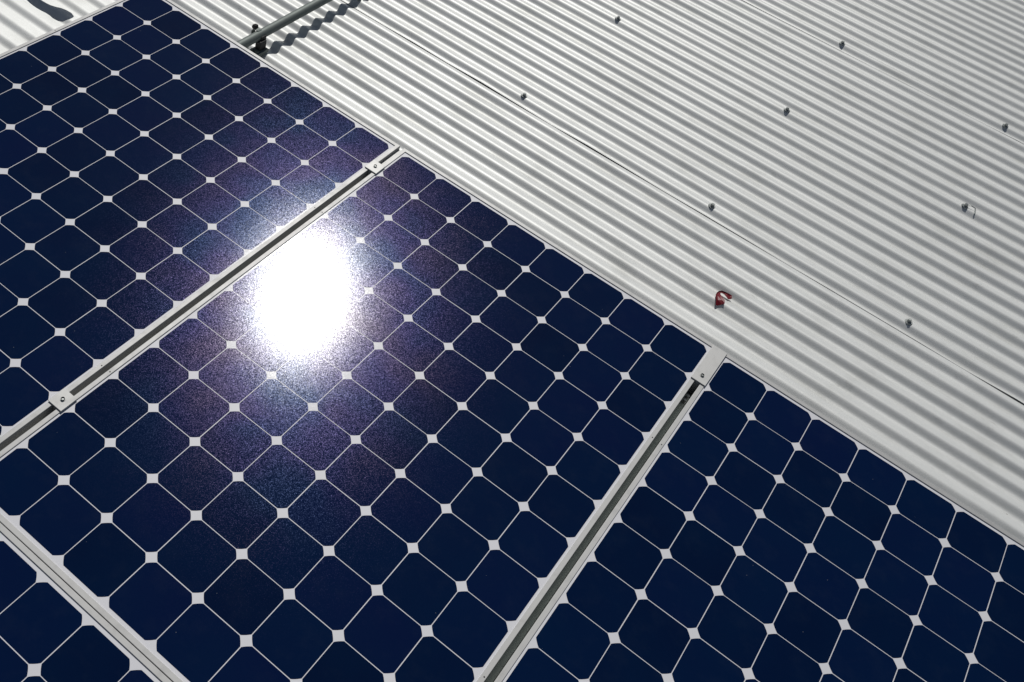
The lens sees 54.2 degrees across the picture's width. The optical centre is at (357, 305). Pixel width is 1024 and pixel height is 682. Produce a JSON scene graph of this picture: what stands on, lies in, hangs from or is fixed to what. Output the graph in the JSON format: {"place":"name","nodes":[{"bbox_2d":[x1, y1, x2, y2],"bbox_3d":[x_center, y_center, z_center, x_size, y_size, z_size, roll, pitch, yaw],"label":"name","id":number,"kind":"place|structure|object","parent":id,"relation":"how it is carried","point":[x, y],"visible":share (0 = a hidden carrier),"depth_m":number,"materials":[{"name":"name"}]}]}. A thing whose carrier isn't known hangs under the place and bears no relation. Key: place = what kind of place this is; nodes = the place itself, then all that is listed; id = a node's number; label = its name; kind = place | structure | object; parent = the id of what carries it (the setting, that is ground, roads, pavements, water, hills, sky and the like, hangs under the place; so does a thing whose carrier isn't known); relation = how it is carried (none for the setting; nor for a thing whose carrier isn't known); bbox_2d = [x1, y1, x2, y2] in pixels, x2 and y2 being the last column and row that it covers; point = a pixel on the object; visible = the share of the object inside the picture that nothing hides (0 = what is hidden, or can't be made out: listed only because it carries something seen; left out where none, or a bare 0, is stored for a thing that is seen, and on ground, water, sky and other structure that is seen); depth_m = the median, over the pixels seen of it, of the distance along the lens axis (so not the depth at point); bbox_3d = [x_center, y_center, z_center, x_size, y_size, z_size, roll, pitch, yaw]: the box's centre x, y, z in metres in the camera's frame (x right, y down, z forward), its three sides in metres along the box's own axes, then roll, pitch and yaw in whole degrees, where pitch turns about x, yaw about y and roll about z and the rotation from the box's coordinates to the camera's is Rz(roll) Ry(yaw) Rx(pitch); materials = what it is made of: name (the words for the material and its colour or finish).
{"place":"outdoors","nodes":[
{"label":"outdoors","id":0,"kind":"place"},
{"bbox_2d":[0,0,1023,541],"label":"corrugated roof","id":1,"kind":"structure","parent":0,"point":[826,196],"depth_m":3.41,"materials":[{"name":"paint"}]},
{"bbox_2d":[247,24,268,55],"bbox_3d":[-0.350,-0.910,3.360,0.073,0.085,0.069,35,51,18],"label":"pipe bracket","id":2,"kind":"object","parent":1,"relation":"on","point":[259,49],"visible":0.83,"depth_m":3.36,"materials":[{"name":"black metal"}]},
{"bbox_2d":[237,0,331,47],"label":"conduit pipe","id":3,"kind":"object","parent":1,"relation":"on","point":[279,24],"visible":0.58,"depth_m":3.42,"materials":[{"name":"grey metal"}]},
{"bbox_2d":[380,150,399,164],"bbox_3d":[-0.679,0.285,2.191,0.040,0.169,2.614,35,51,18],"label":"mounting rail","id":4,"kind":"object","parent":1,"relation":"on","point":[390,157],"visible":0.12,"depth_m":2.88,"materials":[{"name":"metal"}]},
{"bbox_2d":[48,388,76,411],"bbox_3d":[-0.647,0.219,2.153,0.041,0.055,0.046,35,51,18],"label":"panel clamp","id":5,"kind":"object","parent":4,"relation":"attached to","point":[62,400],"visible":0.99,"depth_m":2.13,"materials":[{"name":"metal"}]},
{"bbox_2d":[0,0,399,450],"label":"solar panel","id":6,"kind":"object","parent":4,"relation":"on","point":[164,164],"visible":1,"depth_m":2.65,"materials":[{"name":"glass"}]},
{"bbox_2d":[0,148,716,681],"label":"solar panel","id":7,"kind":"object","parent":4,"relation":"on","point":[404,414],"visible":1,"depth_m":2.18,"materials":[{"name":"glass"}]},
{"bbox_2d":[365,160,384,175],"bbox_3d":[0.045,-0.385,2.833,0.041,0.055,0.045,35,51,18],"label":"panel clamp","id":8,"kind":"object","parent":4,"relation":"attached to","point":[374,166],"visible":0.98,"depth_m":2.81,"materials":[{"name":"metal"}]},
{"bbox_2d":[484,381,698,681],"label":"mounting rail","id":9,"kind":"object","parent":1,"relation":"on","point":[537,612],"visible":0.43,"depth_m":2.17,"materials":[{"name":"metal"}]},
{"bbox_2d":[0,523,171,681],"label":"solar panel","id":10,"kind":"object","parent":9,"relation":"on","point":[54,627],"visible":1,"depth_m":1.81,"materials":[{"name":"glass"}]},
{"bbox_2d":[688,345,726,393],"bbox_3d":[0.904,0.168,2.549,0.041,0.055,0.148,35,51,18],"label":"panel clamp","id":11,"kind":"object","parent":9,"relation":"on","point":[707,367],"visible":1,"depth_m":2.52,"materials":[{"name":"metal"}]},
{"bbox_2d":[494,354,1023,681],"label":"solar panel","id":12,"kind":"object","parent":9,"relation":"on","point":[755,527],"visible":1,"depth_m":2.18,"materials":[{"name":"glass"}]},
{"bbox_2d":[716,291,731,304],"bbox_3d":[1.106,-0.023,2.977,0.046,0.015,0.074,35,51,18],"label":"plastic scrap","id":13,"kind":"object","parent":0,"point":[720,300],"visible":1,"depth_m":2.98,"materials":[{"name":"red plastic"}]}
]}

